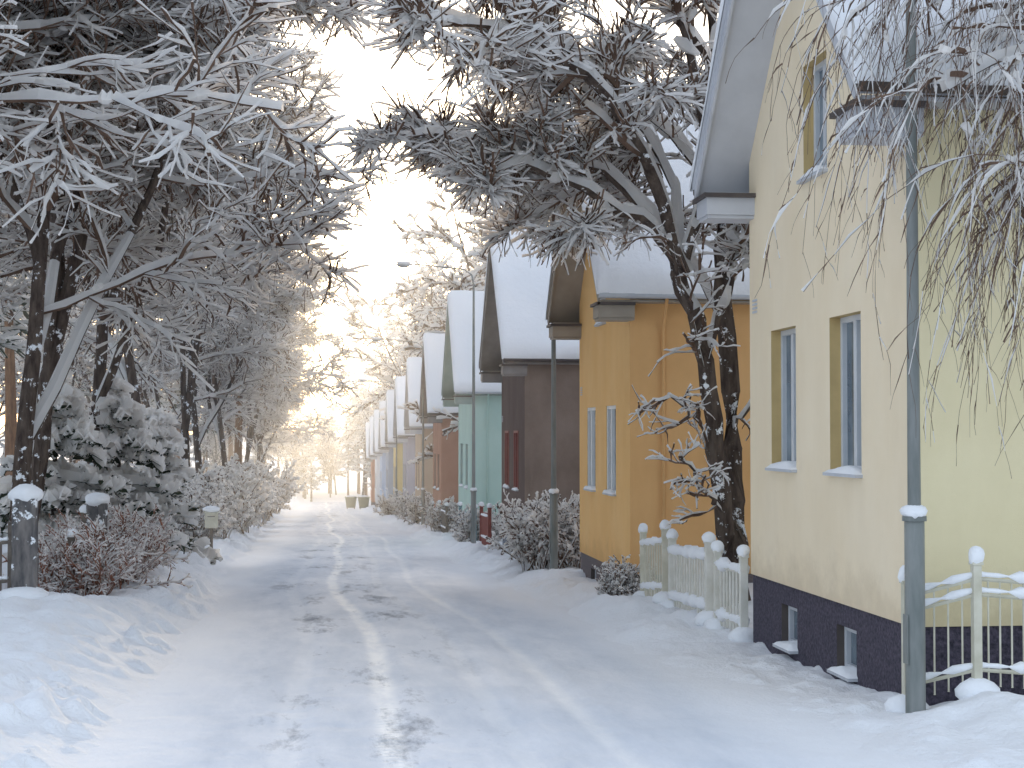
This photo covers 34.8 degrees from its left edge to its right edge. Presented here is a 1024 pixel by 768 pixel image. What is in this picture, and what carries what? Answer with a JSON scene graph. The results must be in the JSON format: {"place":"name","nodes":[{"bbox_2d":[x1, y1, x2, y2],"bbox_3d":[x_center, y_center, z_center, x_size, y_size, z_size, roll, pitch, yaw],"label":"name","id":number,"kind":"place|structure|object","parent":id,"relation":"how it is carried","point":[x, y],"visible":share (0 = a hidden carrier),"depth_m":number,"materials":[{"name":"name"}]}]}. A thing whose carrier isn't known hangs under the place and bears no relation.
{"place":"outdoors","nodes":[
{"label":"outdoors","id":0,"kind":"place"},
{"bbox_2d":[0,0,717,435],"label":"sky","id":1,"kind":"structure","parent":0,"point":[375,244],"materials":[{"name":"white"}]},
{"bbox_2d":[73,502,943,767],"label":"snowy road","id":2,"kind":"structure","parent":0,"point":[334,635],"depth_m":15.37,"materials":[{"name":"snow"}]},
{"bbox_2d":[0,436,1023,767],"bbox_3d":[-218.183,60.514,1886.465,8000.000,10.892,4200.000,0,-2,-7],"label":"snowy ground","id":3,"kind":"structure","parent":0,"point":[74,670],"depth_m":16.60,"materials":[{"name":"snow"}]},
{"bbox_2d":[0,521,11,590],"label":"weathered fence","id":4,"kind":"object","parent":3,"relation":"on","point":[8,541],"visible":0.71,"depth_m":20.05,"materials":[{"name":"grey wood"}]},
{"bbox_2d":[0,484,48,598],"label":"weathered gate post","id":5,"kind":"object","parent":3,"relation":"on","point":[24,498],"visible":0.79,"depth_m":19.85,"materials":[{"name":"grey wood"}]},
{"bbox_2d":[0,362,145,557],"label":"snowy spruce","id":6,"kind":"object","parent":3,"relation":"on","point":[70,485],"visible":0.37,"depth_m":33.85,"materials":[{"name":"white plant"}]},
{"bbox_2d":[2,523,159,595],"bbox_3d":[-6.361,2.664,24.026,2.550,1.277,2.123,1,-2,-27],"label":"twiggy hedge bush","id":7,"kind":"object","parent":3,"relation":"on","point":[89,568],"visible":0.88,"depth_m":23.65,"materials":[{"name":"brown plant"}]},
{"bbox_2d":[85,492,109,542],"bbox_3d":[-6.712,2.649,26.436,0.614,1.780,0.774,0,-2,-12],"label":"weathered gate post","id":8,"kind":"object","parent":3,"relation":"on","point":[97,503],"visible":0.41,"depth_m":26.39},
{"bbox_2d":[38,494,173,568],"bbox_3d":[-7.109,2.676,29.154,2.389,1.436,2.869,1,-2,-34],"label":"twiggy hedge bush","id":9,"kind":"object","parent":3,"relation":"on","point":[111,511],"visible":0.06,"depth_m":29.35,"materials":[{"name":"white plant"}]},
{"bbox_2d":[44,504,177,574],"bbox_3d":[-6.779,2.717,27.703,2.256,1.357,2.709,1,-2,-18],"label":"twiggy hedge bush","id":10,"kind":"object","parent":3,"relation":"on","point":[152,545],"visible":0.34,"depth_m":27.55,"materials":[{"name":"brown plant"}]},
{"bbox_2d":[38,514,192,590],"bbox_3d":[-6.326,2.692,25.491,2.709,1.357,2.256,-1,-2,26],"label":"twiggy hedge bush","id":11,"kind":"object","parent":3,"relation":"on","point":[96,533],"visible":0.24,"depth_m":25.36,"materials":[{"name":"brown plant"}]},
{"bbox_2d":[45,505,190,569],"bbox_3d":[-7.489,3.014,31.341,2.868,1.436,2.389,1,-2,-25],"label":"twiggy hedge bush","id":12,"kind":"object","parent":3,"relation":"on","point":[169,536],"visible":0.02,"depth_m":31.11,"materials":[{"name":"white plant"}]},
{"bbox_2d":[0,0,240,168],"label":"snowy deciduous tree","id":13,"kind":"object","parent":3,"relation":"on","point":[74,22],"visible":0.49,"depth_m":25.01,"materials":[{"name":"snow"}]},
{"bbox_2d":[0,110,253,465],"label":"snowy deciduous tree","id":14,"kind":"object","parent":3,"relation":"on","point":[128,368],"visible":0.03,"depth_m":48.12,"materials":[{"name":"snow"}]},
{"bbox_2d":[56,377,199,553],"bbox_3d":[-8.711,2.141,36.700,3.417,4.611,4.037,1,-2,-31],"label":"snowy spruce","id":15,"kind":"object","parent":3,"relation":"on","point":[120,418],"visible":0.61,"depth_m":36.45,"materials":[{"name":"white plant"}]},
{"bbox_2d":[0,217,296,475],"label":"snowy woodland","id":16,"kind":"object","parent":3,"relation":"on","point":[13,345],"visible":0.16,"depth_m":81.29,"materials":[{"name":"snow"}]},
{"bbox_2d":[131,406,222,564],"bbox_3d":[-8.500,2.509,38.937,3.209,4.012,2.414,-2,-2,42],"label":"snowy spruce","id":17,"kind":"object","parent":3,"relation":"on","point":[166,434],"visible":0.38,"depth_m":38.88,"materials":[{"name":"white plant"}]},
{"bbox_2d":[0,0,354,243],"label":"snowy deciduous tree","id":18,"kind":"object","parent":3,"relation":"on","point":[171,93],"visible":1,"depth_m":17.77,"materials":[{"name":"snow"}]},
{"bbox_2d":[0,11,369,466],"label":"snowy deciduous tree","id":19,"kind":"object","parent":3,"relation":"on","point":[103,378],"visible":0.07,"depth_m":34.79,"materials":[{"name":"snow"}]},
{"bbox_2d":[0,0,393,520],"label":"snowy deciduous tree","id":20,"kind":"object","parent":3,"relation":"on","point":[66,285],"visible":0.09,"depth_m":29.17,"materials":[{"name":"snow"}]},
{"bbox_2d":[0,0,397,520],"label":"snowy deciduous tree","id":21,"kind":"object","parent":3,"relation":"on","point":[32,415],"visible":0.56,"depth_m":26.28,"materials":[{"name":"snow"}]},
{"bbox_2d":[176,487,236,538],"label":"snowy bush","id":22,"kind":"object","parent":3,"relation":"on","point":[201,531],"visible":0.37,"depth_m":48.59,"materials":[{"name":"snow"}]},
{"bbox_2d":[203,506,219,547],"bbox_3d":[-8.152,4.050,44.262,0.481,1.500,0.333,0,-2,-7],"label":"mailbox","id":23,"kind":"object","parent":3,"relation":"on","point":[211,517],"visible":0.95,"depth_m":44.15,"materials":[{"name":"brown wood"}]},
{"bbox_2d":[182,471,254,538],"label":"snowy bush","id":24,"kind":"object","parent":3,"relation":"on","point":[242,506],"visible":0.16,"depth_m":53.83,"materials":[{"name":"snow"}]},
{"bbox_2d":[136,252,301,468],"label":"snowy deciduous tree","id":25,"kind":"object","parent":3,"relation":"on","point":[215,383],"visible":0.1,"depth_m":86.52,"materials":[{"name":"snow"}]},
{"bbox_2d":[190,460,275,533],"bbox_3d":[-10.943,4.154,59.882,3.705,2.728,4.296,-1,-2,31],"label":"snowy bush","id":26,"kind":"object","parent":3,"relation":"on","point":[238,489],"visible":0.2,"depth_m":59.94,"materials":[{"name":"snow"}]},
{"bbox_2d":[192,461,280,528],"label":"snowy bush","id":27,"kind":"object","parent":3,"relation":"on","point":[253,476],"visible":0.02,"depth_m":74.06,"materials":[{"name":"snow"}]},
{"bbox_2d":[196,462,277,532],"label":"snowy bush","id":28,"kind":"object","parent":3,"relation":"on","point":[242,478],"visible":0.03,"depth_m":65.89,"materials":[{"name":"snow"}]},
{"bbox_2d":[113,143,363,474],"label":"snowy deciduous tree","id":29,"kind":"object","parent":3,"relation":"on","point":[234,377],"visible":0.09,"depth_m":70.24,"materials":[{"name":"snow"}]},
{"bbox_2d":[204,456,299,524],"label":"snowy bush","id":30,"kind":"object","parent":3,"relation":"on","point":[283,489],"visible":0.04,"depth_m":83.10,"materials":[{"name":"snow"}]},
{"bbox_2d":[121,378,389,501],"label":"distant forest","id":31,"kind":"object","parent":3,"relation":"on","point":[326,452],"visible":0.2,"depth_m":235.86,"materials":[{"name":"beige plant"}]},
{"bbox_2d":[216,453,297,516],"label":"snowy bush","id":32,"kind":"object","parent":3,"relation":"on","point":[257,463],"visible":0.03,"depth_m":96.99,"materials":[{"name":"snow"}]},
{"bbox_2d":[215,395,305,467],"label":"snowy deciduous tree","id":33,"kind":"object","parent":3,"relation":"on","point":[272,447],"visible":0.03,"depth_m":146.76,"materials":[{"name":"white plant"}]},
{"bbox_2d":[155,31,375,466],"bbox_3d":[-10.456,-4.152,56.122,10.208,18.782,10.681,1,-2,-37],"label":"snowy deciduous tree","id":34,"kind":"object","parent":3,"relation":"on","point":[280,310],"visible":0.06,"depth_m":56.27,"materials":[{"name":"snow"}]},
{"bbox_2d":[196,283,338,461],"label":"snowy deciduous tree","id":35,"kind":"object","parent":3,"relation":"on","point":[270,428],"visible":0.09,"depth_m":120.91,"materials":[{"name":"snow"}]},
{"bbox_2d":[258,461,305,513],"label":"snowy bush","id":36,"kind":"object","parent":3,"relation":"on","point":[299,489],"depth_m":113.07,"materials":[{"name":"snow"}]},
{"bbox_2d":[219,250,346,470],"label":"snowy deciduous tree","id":37,"kind":"object","parent":3,"relation":"on","point":[308,341],"visible":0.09,"depth_m":102.50,"materials":[{"name":"snow"}]},
{"bbox_2d":[373,489,402,515],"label":"snowy bush","id":38,"kind":"object","parent":3,"relation":"on","point":[386,508],"visible":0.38,"depth_m":106.18,"materials":[{"name":"snow"}]},
{"bbox_2d":[371,337,424,524],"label":"street lamp","id":39,"kind":"object","parent":3,"relation":"on","point":[376,339],"visible":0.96,"depth_m":73.90,"materials":[{"name":"metal"}]},
{"bbox_2d":[386,490,414,516],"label":"snowy bush","id":40,"kind":"object","parent":3,"relation":"on","point":[398,504],"visible":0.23,"depth_m":92.39,"materials":[{"name":"snow"}]},
{"bbox_2d":[396,490,432,523],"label":"snowy bush","id":41,"kind":"object","parent":3,"relation":"on","point":[413,511],"visible":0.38,"depth_m":78.45,"materials":[{"name":"snow"}]},
{"bbox_2d":[396,261,476,542],"bbox_3d":[-2.273,0.702,49.063,2.468,8.800,0.236,0,-2,-7],"label":"street lamp","id":42,"kind":"object","parent":3,"relation":"on","point":[473,489],"visible":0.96,"depth_m":49.12,"materials":[{"name":"metal"}]},
{"bbox_2d":[418,495,457,531],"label":"snowy bush","id":43,"kind":"object","parent":3,"relation":"on","point":[434,518],"visible":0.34,"depth_m":64.11,"materials":[{"name":"snow"}]},
{"bbox_2d":[429,500,450,535],"bbox_3d":[-2.892,5.444,64.966,0.438,1.816,8.334,0,-2,-7],"label":"weathered fence","id":44,"kind":"object","parent":3,"relation":"on","point":[443,527],"visible":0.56,"depth_m":62.03,"materials":[{"name":"grey wood"}]},
{"bbox_2d":[450,505,501,542],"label":"snowy bush","id":45,"kind":"object","parent":3,"relation":"on","point":[463,533],"visible":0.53,"depth_m":50.28,"materials":[{"name":"snow"}]},
{"bbox_2d":[476,502,494,547],"bbox_3d":[-0.790,4.246,47.528,0.373,1.665,2.807,0,-2,-7],"label":"red picket fence","id":46,"kind":"object","parent":3,"relation":"on","point":[485,524],"visible":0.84,"depth_m":47.40,"materials":[{"name":"paint"}]},
{"bbox_2d":[502,537,509,545],"bbox_3d":[4.495,5.152,43.823,8.975,2.200,5.300,0,-2,-7],"label":"foundation","id":47,"kind":"object","parent":3,"relation":"on","point":[504,541],"visible":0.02,"depth_m":45.33,"materials":[{"name":"grey paint"}]},
{"bbox_2d":[502,362,579,530],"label":"walls","id":48,"kind":"structure","parent":47,"relation":"on","point":[526,407],"depth_m":40.90,"materials":[{"name":"brown paint"}]},
{"bbox_2d":[505,431,508,486],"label":"window","id":49,"kind":"structure","parent":48,"relation":"attached to","point":[506,457],"depth_m":44.59,"materials":[{"name":"red paint"}]},
{"bbox_2d":[513,431,517,487],"bbox_3d":[0.122,1.978,42.531,0.080,1.530,0.950,0,-2,-7],"label":"window","id":50,"kind":"structure","parent":48,"relation":"attached to","point":[515,459],"depth_m":42.49,"materials":[{"name":"red paint"}]},
{"bbox_2d":[479,245,579,382],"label":"roof","id":51,"kind":"structure","parent":48,"relation":"attached to","point":[493,368],"depth_m":45.30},
{"bbox_2d":[490,229,578,358],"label":"roof snow","id":52,"kind":"structure","parent":51,"relation":"on","point":[521,285],"depth_m":41.48,"materials":[{"name":"snow"}]},
{"bbox_2d":[503,358,578,361],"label":"gutters","id":53,"kind":"object","parent":51,"relation":"attached to","point":[534,360],"visible":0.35,"depth_m":40.45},
{"bbox_2d":[457,153,558,568],"bbox_3d":[-0.279,-0.315,32.707,2.468,8.800,0.236,0,-2,-7],"label":"street lamp","id":54,"kind":"object","parent":3,"relation":"on","point":[553,533],"visible":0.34,"depth_m":32.73,"materials":[{"name":"metal"}]},
{"bbox_2d":[326,65,694,494],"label":"background trees","id":55,"kind":"object","parent":3,"relation":"on","point":[425,316],"visible":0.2,"depth_m":110.27,"materials":[{"name":"beige plant"}]},
{"bbox_2d":[485,489,579,563],"bbox_3d":[0.718,3.246,36.498,2.629,1.790,2.170,0,-2,8],"label":"snowy bush","id":56,"kind":"object","parent":3,"relation":"on","point":[493,542],"visible":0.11,"depth_m":36.50,"materials":[{"name":"snow"}]},
{"bbox_2d":[497,488,580,571],"bbox_3d":[0.945,3.163,34.365,2.284,1.885,2.767,1,-2,-27],"label":"snowy bush","id":57,"kind":"object","parent":3,"relation":"on","point":[527,544],"visible":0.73,"depth_m":34.05,"materials":[{"name":"white plant"}]},
{"bbox_2d":[335,0,750,606],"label":"snowy street tree","id":58,"kind":"object","parent":3,"relation":"on","point":[535,160],"visible":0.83,"depth_m":21.68,"materials":[{"name":"snow"}]},
{"bbox_2d":[592,554,651,595],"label":"snowy bush","id":59,"kind":"object","parent":3,"relation":"on","point":[625,580],"visible":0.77,"depth_m":25.31,"materials":[{"name":"white plant"}]},
{"bbox_2d":[633,519,670,603],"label":"picket fence","id":60,"kind":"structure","parent":3,"relation":"on","point":[653,564],"depth_m":23.92,"materials":[{"name":"paint"}]},
{"bbox_2d":[581,552,752,582],"bbox_3d":[6.114,4.317,29.835,8.975,2.200,5.300,0,-2,-7],"label":"foundation","id":61,"kind":"object","parent":3,"relation":"on","point":[587,563],"visible":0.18,"depth_m":30.79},
{"bbox_2d":[579,249,750,573],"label":"walls","id":62,"kind":"structure","parent":61,"relation":"on","point":[617,360],"depth_m":26.95,"materials":[{"name":"orange paint"}]},
{"bbox_2d":[588,407,595,487],"bbox_3d":[1.527,1.205,30.656,0.080,1.530,0.960,0,-2,-7],"label":"window","id":63,"kind":"structure","parent":62,"relation":"attached to","point":[591,451],"depth_m":30.63,"materials":[{"name":"glass"}]},
{"bbox_2d":[607,405,615,491],"bbox_3d":[1.771,1.142,28.546,0.080,1.530,0.950,0,-2,-7],"label":"window","id":64,"kind":"structure","parent":62,"relation":"attached to","point":[611,447],"depth_m":28.52,"materials":[{"name":"white paint"}]},
{"bbox_2d":[546,128,749,339],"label":"roof","id":65,"kind":"structure","parent":62,"relation":"attached to","point":[563,303],"depth_m":31.68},
{"bbox_2d":[547,293,749,519],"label":"gutters","id":66,"kind":"object","parent":65,"relation":"attached to","point":[666,297],"visible":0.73,"depth_m":26.68,"materials":[{"name":"paint"}]},
{"bbox_2d":[568,108,749,294],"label":"roof snow","id":67,"kind":"structure","parent":65,"relation":"on","point":[635,270],"depth_m":26.64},
{"bbox_2d":[659,528,715,625],"bbox_3d":[2.378,2.670,21.838,0.436,1.525,2.579,0,-2,-7],"label":"white picket fence","id":68,"kind":"object","parent":3,"relation":"on","point":[691,565],"visible":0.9,"depth_m":21.60,"materials":[{"name":"paint"}]},
{"bbox_2d":[703,540,752,641],"bbox_3d":[2.687,2.632,19.906,0.410,1.428,1.536,0,-2,-7],"label":"white picket fence","id":69,"kind":"object","parent":3,"relation":"on","point":[727,616],"visible":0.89,"depth_m":19.76,"materials":[{"name":"paint"}]},
{"bbox_2d":[725,0,1023,478],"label":"weeping birch tree","id":70,"kind":"object","parent":3,"relation":"on","point":[1010,57],"visible":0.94,"depth_m":12.48,"materials":[{"name":"grey plant"}]},
{"bbox_2d":[753,575,1023,705],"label":"foundation","id":71,"kind":"object","parent":3,"relation":"on","point":[822,622],"visible":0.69,"depth_m":15.18,"materials":[{"name":"concrete"}]},
{"bbox_2d":[788,606,796,640],"bbox_3d":[3.114,2.626,17.705,0.070,0.440,0.600,0,-2,-7],"label":"basement window","id":72,"kind":"structure","parent":71,"relation":"attached to","point":[792,623],"depth_m":17.94,"materials":[{"name":"glass"}]},
{"bbox_2d":[844,627,856,667],"bbox_3d":[3.338,2.569,15.769,0.070,0.440,0.600,0,-2,-7],"label":"basement window","id":73,"kind":"structure","parent":71,"relation":"attached to","point":[850,646],"depth_m":16.00,"materials":[{"name":"glass"}]},
{"bbox_2d":[749,0,1023,626],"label":"walls","id":74,"kind":"structure","parent":71,"relation":"on","point":[815,531],"depth_m":15.05,"materials":[{"name":"yellow paint"}]},
{"bbox_2d":[781,328,795,460],"bbox_3d":[3.108,0.155,17.878,0.080,1.530,0.960,0,-2,-7],"label":"window","id":75,"kind":"structure","parent":74,"relation":"attached to","point":[788,394],"depth_m":18.23,"materials":[{"name":"glass"}]},
{"bbox_2d":[813,59,826,165],"bbox_3d":[3.246,-2.744,16.772,0.080,1.200,0.800,0,-2,-7],"label":"window","id":76,"kind":"structure","parent":74,"relation":"attached to","point":[819,74],"depth_m":17.09,"materials":[{"name":"glass"}]},
{"bbox_2d":[840,314,861,466],"bbox_3d":[3.352,0.093,15.768,0.080,1.530,0.950,0,-2,-7],"label":"window","id":77,"kind":"structure","parent":74,"relation":"attached to","point":[850,352],"depth_m":16.06,"materials":[{"name":"grey paint"}]},
{"bbox_2d":[692,0,1020,223],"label":"roof","id":78,"kind":"structure","parent":74,"relation":"attached to","point":[720,183],"depth_m":18.63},
{"bbox_2d":[690,0,723,191],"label":"roof snow","id":79,"kind":"structure","parent":78,"relation":"on","point":[715,42],"depth_m":18.68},
{"bbox_2d":[693,81,1019,194],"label":"gutters","id":80,"kind":"object","parent":78,"relation":"attached to","point":[865,87],"visible":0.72,"depth_m":13.65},
{"bbox_2d":[823,0,1023,85],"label":"roof snow","id":81,"kind":"structure","parent":78,"relation":"on","point":[945,7],"depth_m":13.77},
{"bbox_2d":[899,0,927,712],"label":"street lamp","id":82,"kind":"object","parent":3,"relation":"on","point":[913,511],"visible":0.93,"depth_m":13.31,"materials":[{"name":"metal"}]},
{"bbox_2d":[884,546,1023,712],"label":"cream metal fence","id":83,"kind":"object","parent":3,"relation":"on","point":[976,682],"visible":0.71,"depth_m":13.30,"materials":[{"name":"metal"}]},
{"bbox_3d":[2.795,6.038,58.506,8.975,2.200,5.300,0,-2,-7],"label":"foundation","id":84,"kind":"object","parent":3,"relation":"on","visible":0},
{"bbox_2d":[458,396,501,519],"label":"walls","id":85,"kind":"structure","parent":84,"relation":"on","point":[494,449],"depth_m":55.56,"materials":[{"name":"green paint"}]},
{"bbox_2d":[441,303,501,406],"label":"roof","id":86,"kind":"structure","parent":85,"relation":"attached to","point":[450,397],"depth_m":59.95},
{"bbox_2d":[447,290,501,391],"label":"roof snow","id":87,"kind":"structure","parent":86,"relation":"on","point":[460,308],"depth_m":56.62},
{"bbox_2d":[455,392,501,511],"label":"gutters","id":88,"kind":"object","parent":85,"relation":"attached to","point":[488,393],"visible":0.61,"depth_m":55.40,"materials":[{"name":"paint"}]},
{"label":"foundation","id":89,"kind":"object","parent":3,"relation":"on","visible":0},
{"bbox_2d":[433,416,457,506],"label":"walls","id":90,"kind":"structure","parent":89,"relation":"on","point":[445,466],"depth_m":69.61,"materials":[{"name":"paint"}]},
{"bbox_2d":[419,346,457,423],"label":"roof","id":91,"kind":"structure","parent":90,"relation":"attached to","point":[430,419],"depth_m":73.89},
{"bbox_2d":[423,332,457,412],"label":"roof snow","id":92,"kind":"structure","parent":91,"relation":"on","point":[433,344],"depth_m":70.71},
{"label":"foundation","id":93,"kind":"object","parent":3,"relation":"on","visible":0},
{"bbox_2d":[415,429,432,499],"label":"walls","id":94,"kind":"structure","parent":93,"relation":"on","point":[428,475],"depth_m":84.01,"materials":[{"name":"beige paint"}]},
{"bbox_2d":[404,367,432,433],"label":"roof","id":95,"kind":"structure","parent":94,"relation":"attached to","point":[408,429],"depth_m":88.07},
{"bbox_2d":[406,357,432,425],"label":"roof snow","id":96,"kind":"structure","parent":95,"relation":"on","point":[414,364],"depth_m":85.39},
{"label":"foundation","id":97,"kind":"object","parent":3,"relation":"on","visible":0},
{"bbox_2d":[403,437,414,498],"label":"walls","id":98,"kind":"structure","parent":97,"relation":"on","point":[409,469],"depth_m":97.87,"materials":[{"name":"grey paint"}]},
{"bbox_2d":[393,395,407,441],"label":"roof","id":99,"kind":"structure","parent":98,"relation":"attached to","point":[402,439],"depth_m":101.86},
{"bbox_2d":[395,376,414,435],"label":"roof snow","id":100,"kind":"structure","parent":99,"relation":"on","point":[400,389],"depth_m":99.08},
{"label":"foundation","id":101,"kind":"object","parent":3,"relation":"on","visible":0},
{"bbox_2d":[393,443,402,494],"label":"walls","id":102,"kind":"structure","parent":101,"relation":"on","point":[399,466],"depth_m":111.76,"materials":[{"name":"beige paint"}]},
{"bbox_2d":[385,406,395,447],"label":"roof","id":103,"kind":"structure","parent":102,"relation":"attached to","point":[390,445],"depth_m":116.03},
{"bbox_2d":[386,390,397,441],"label":"roof snow","id":104,"kind":"structure","parent":103,"relation":"on","point":[390,402],"depth_m":112.85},
{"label":"foundation","id":105,"kind":"object","parent":3,"relation":"on","visible":0},
{"bbox_2d":[386,449,392,502],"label":"walls","id":106,"kind":"structure","parent":105,"relation":"on","point":[389,470],"depth_m":125.63,"materials":[{"name":"beige paint"}]},
{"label":"foundation","id":107,"kind":"object","parent":3,"relation":"on","visible":0},
{"bbox_2d":[380,453,385,500],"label":"walls","id":108,"kind":"structure","parent":107,"relation":"on","point":[383,471],"depth_m":139.53,"materials":[{"name":"white paint"}]},
{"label":"foundation","id":109,"kind":"object","parent":3,"relation":"on","visible":0},
{"bbox_2d":[375,456,379,503],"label":"walls","id":110,"kind":"structure","parent":109,"relation":"on","point":[377,475],"depth_m":153.42,"materials":[{"name":"white paint"}]},
{"bbox_2d":[828,666,857,678],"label":"snow on windowsill","id":111,"kind":"structure","parent":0,"point":[848,672],"depth_m":15.65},
{"bbox_2d":[825,465,862,474],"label":"window sill snow","id":112,"kind":"structure","parent":0,"point":[852,470],"depth_m":15.52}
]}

